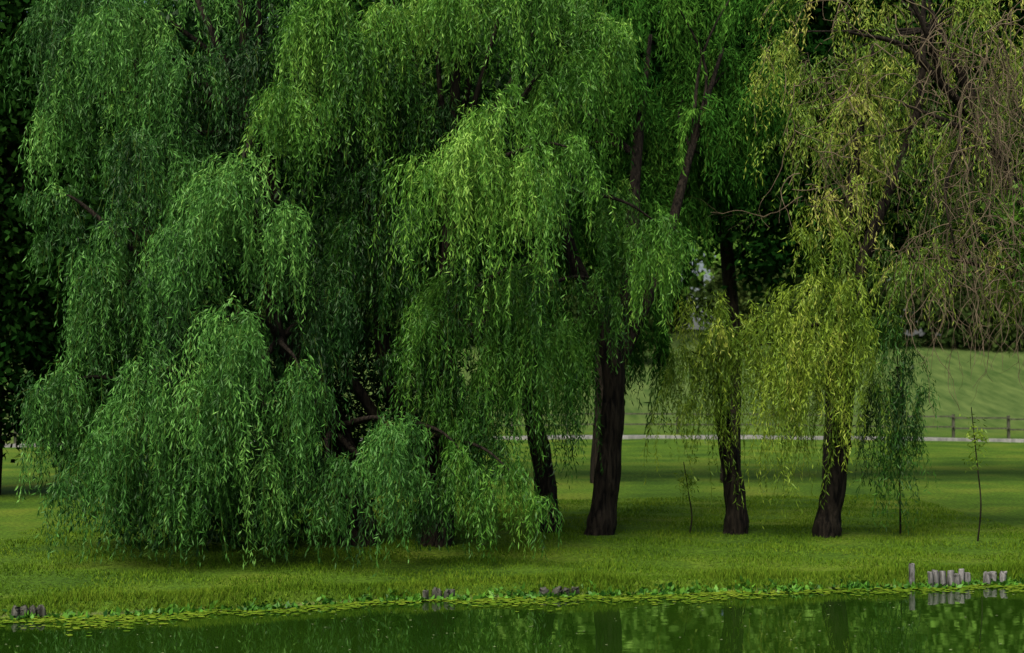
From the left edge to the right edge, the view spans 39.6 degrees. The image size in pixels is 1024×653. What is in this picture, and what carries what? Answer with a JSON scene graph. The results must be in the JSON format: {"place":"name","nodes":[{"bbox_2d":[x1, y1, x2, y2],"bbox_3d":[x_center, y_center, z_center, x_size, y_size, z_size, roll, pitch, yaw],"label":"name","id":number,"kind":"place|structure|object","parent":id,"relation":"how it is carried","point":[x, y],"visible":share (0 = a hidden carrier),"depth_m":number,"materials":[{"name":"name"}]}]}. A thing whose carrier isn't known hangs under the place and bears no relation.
{"place":"outdoors","nodes":[
{"label":"outdoors","id":0,"kind":"place"},
{"bbox_2d":[1,1,939,335],"label":"sky","id":1,"kind":"structure","parent":0,"point":[920,332],"materials":[{"name":"grey"}]},
{"bbox_2d":[9,590,1000,652],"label":"floating leaves","id":2,"kind":"object","parent":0,"point":[614,618],"visible":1,"depth_m":15.50,"materials":[{"name":"green plant"}]},
{"bbox_2d":[0,329,1023,617],"bbox_3d":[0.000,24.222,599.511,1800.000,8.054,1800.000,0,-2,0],"label":"ground","id":3,"kind":"structure","parent":0,"point":[958,485],"depth_m":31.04,"materials":[{"name":"green plant"}]},
{"bbox_2d":[11,604,45,617],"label":"wooden stakes","id":4,"kind":"object","parent":3,"relation":"on","point":[16,611],"visible":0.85,"depth_m":16.18,"materials":[{"name":"grey wood"}]},
{"bbox_2d":[0,0,186,494],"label":"broadleaf tree","id":5,"kind":"object","parent":3,"relation":"on","point":[16,235],"visible":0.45,"depth_m":30.49,"materials":[{"name":"green plant"}]},
{"bbox_2d":[113,0,386,445],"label":"broadleaf tree","id":6,"kind":"object","parent":3,"relation":"on","point":[285,188],"visible":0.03,"depth_m":33.34,"materials":[{"name":"green plant"}]},
{"bbox_2d":[0,0,516,577],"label":"willow tree","id":7,"kind":"object","parent":3,"relation":"on","point":[208,470],"visible":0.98,"depth_m":20.02,"materials":[{"name":"green plant"}]},
{"bbox_2d":[422,587,454,599],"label":"wooden stakes","id":8,"kind":"object","parent":3,"relation":"on","point":[436,591],"visible":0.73,"depth_m":17.57,"materials":[{"name":"grey wood"}]},
{"bbox_2d":[309,0,606,448],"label":"broadleaf tree","id":9,"kind":"object","parent":3,"relation":"on","point":[492,144],"depth_m":33.56,"materials":[{"name":"green plant"}]},
{"bbox_2d":[236,0,697,562],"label":"willow tree","id":10,"kind":"object","parent":3,"relation":"on","point":[468,170],"visible":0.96,"depth_m":20.46,"materials":[{"name":"green plant"}]},
{"bbox_2d":[0,0,1022,333],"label":"distant trees","id":11,"kind":"object","parent":3,"relation":"on","point":[698,274],"depth_m":98.07,"materials":[{"name":"green plant"}]},
{"bbox_2d":[1,574,1023,619],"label":"bank plants","id":12,"kind":"object","parent":3,"relation":"on","point":[171,610],"visible":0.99,"depth_m":17.74,"materials":[{"name":"green plant"}]},
{"bbox_2d":[2,411,1023,443],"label":"wooden fence","id":13,"kind":"object","parent":3,"relation":"on","point":[954,428],"visible":0.1,"depth_m":61.75,"materials":[{"name":"brown wood"}]},
{"bbox_2d":[3,251,1023,364],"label":"distant hedge","id":14,"kind":"object","parent":3,"relation":"on","point":[744,297],"visible":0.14,"depth_m":93.42,"materials":[{"name":"green plant"}]},
{"bbox_2d":[4,435,1023,446],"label":"kerb","id":15,"kind":"structure","parent":3,"relation":"on","point":[809,438],"depth_m":57.86,"materials":[{"name":"concrete"}]},
{"bbox_2d":[491,209,603,532],"bbox_3d":[0.530,0.749,23.034,1.855,5.747,2.461,0,-2,0],"label":"willow tree","id":16,"kind":"object","parent":3,"relation":"on","point":[546,486],"visible":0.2,"depth_m":23.26,"materials":[{"name":"green plant"}]},
{"bbox_2d":[539,586,578,595],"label":"wooden stakes","id":17,"kind":"object","parent":3,"relation":"on","point":[545,590],"visible":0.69,"depth_m":17.82,"materials":[{"name":"grey wood"}]},
{"bbox_2d":[460,0,817,535],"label":"willow tree","id":18,"kind":"object","parent":3,"relation":"on","point":[700,160],"visible":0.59,"depth_m":24.75,"materials":[{"name":"green plant"}]},
{"bbox_2d":[526,0,801,482],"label":"broadleaf tree","id":19,"kind":"object","parent":3,"relation":"on","point":[659,69],"visible":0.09,"depth_m":33.55,"materials":[{"name":"green plant"}]},
{"bbox_2d":[674,446,700,531],"bbox_3d":[2.877,2.724,23.141,0.527,1.555,0.518,0,-2,0],"label":"sapling","id":20,"kind":"object","parent":3,"relation":"on","point":[686,476],"visible":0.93,"depth_m":23.10,"materials":[{"name":"green plant"}]},
{"bbox_2d":[640,288,819,534],"bbox_3d":[3.475,1.482,22.623,2.929,4.256,1.985,0,-2,0],"label":"yellow willow tree","id":21,"kind":"object","parent":3,"relation":"on","point":[714,366],"visible":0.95,"depth_m":22.47,"materials":[{"name":"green plant"}]},
{"bbox_2d":[648,0,940,482],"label":"broadleaf tree","id":22,"kind":"object","parent":3,"relation":"on","point":[765,247],"visible":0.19,"depth_m":33.76,"materials":[{"name":"green plant"}]},
{"bbox_2d":[750,0,926,537],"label":"yellow willow tree","id":23,"kind":"object","parent":3,"relation":"on","point":[845,313],"visible":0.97,"depth_m":22.21,"materials":[{"name":"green plant"}]},
{"bbox_2d":[686,0,1023,424],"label":"half bare willow tree","id":24,"kind":"object","parent":3,"relation":"on","point":[986,136],"visible":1,"depth_m":22.88,"materials":[{"name":"green plant"}]},
{"bbox_2d":[753,0,1023,479],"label":"broadleaf tree","id":25,"kind":"object","parent":3,"relation":"on","point":[901,234],"visible":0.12,"depth_m":34.20,"materials":[{"name":"green plant"}]},
{"bbox_2d":[849,306,940,534],"bbox_3d":[6.054,1.633,22.558,1.468,3.886,1.304,0,-2,0],"label":"willow sapling","id":26,"kind":"object","parent":3,"relation":"on","point":[898,444],"visible":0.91,"depth_m":22.42,"materials":[{"name":"green plant"}]},
{"bbox_2d":[909,563,914,584],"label":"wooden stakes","id":27,"kind":"object","parent":3,"relation":"on","point":[911,572],"visible":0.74,"depth_m":18.66,"materials":[{"name":"grey wood"}]},
{"bbox_2d":[927,568,970,587],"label":"wooden stakes","id":28,"kind":"object","parent":3,"relation":"on","point":[936,576],"visible":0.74,"depth_m":18.63,"materials":[{"name":"grey wood"}]},
{"bbox_2d":[904,0,1023,304],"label":"broadleaf tree","id":29,"kind":"object","parent":3,"relation":"on","point":[1019,14],"visible":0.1,"depth_m":34.56,"materials":[{"name":"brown plant"}]},
{"bbox_2d":[959,407,988,540],"bbox_3d":[7.251,2.362,22.227,0.435,2.202,0.470,-1,-3,24],"label":"sapling","id":30,"kind":"object","parent":3,"relation":"on","point":[974,437],"visible":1,"depth_m":22.22,"materials":[{"name":"green plant"}]},
{"bbox_2d":[983,571,1006,583],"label":"wooden stakes","id":31,"kind":"object","parent":3,"relation":"on","point":[988,576],"visible":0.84,"depth_m":18.87,"materials":[{"name":"grey wood"}]},
{"bbox_2d":[981,176,1023,286],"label":"tree","id":32,"kind":"object","parent":3,"relation":"on","point":[1016,219],"visible":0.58,"depth_m":22.75,"materials":[{"name":"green plant"}]},
{"bbox_2d":[0,585,1023,652],"bbox_3d":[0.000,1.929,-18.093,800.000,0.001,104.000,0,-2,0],"label":"pond water","id":33,"kind":"structure","parent":0,"point":[957,621],"depth_m":15.49,"materials":[{"name":"green liquid"}]},
{"bbox_2d":[0,583,1023,635],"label":"water plants","id":34,"kind":"object","parent":33,"relation":"on","point":[204,612],"visible":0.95,"depth_m":17.31,"materials":[{"name":"green plant"}]},
{"bbox_2d":[547,435,940,437],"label":"path","id":35,"kind":"structure","parent":0,"point":[716,435],"depth_m":60.57,"materials":[{"name":"concrete"}]}
]}

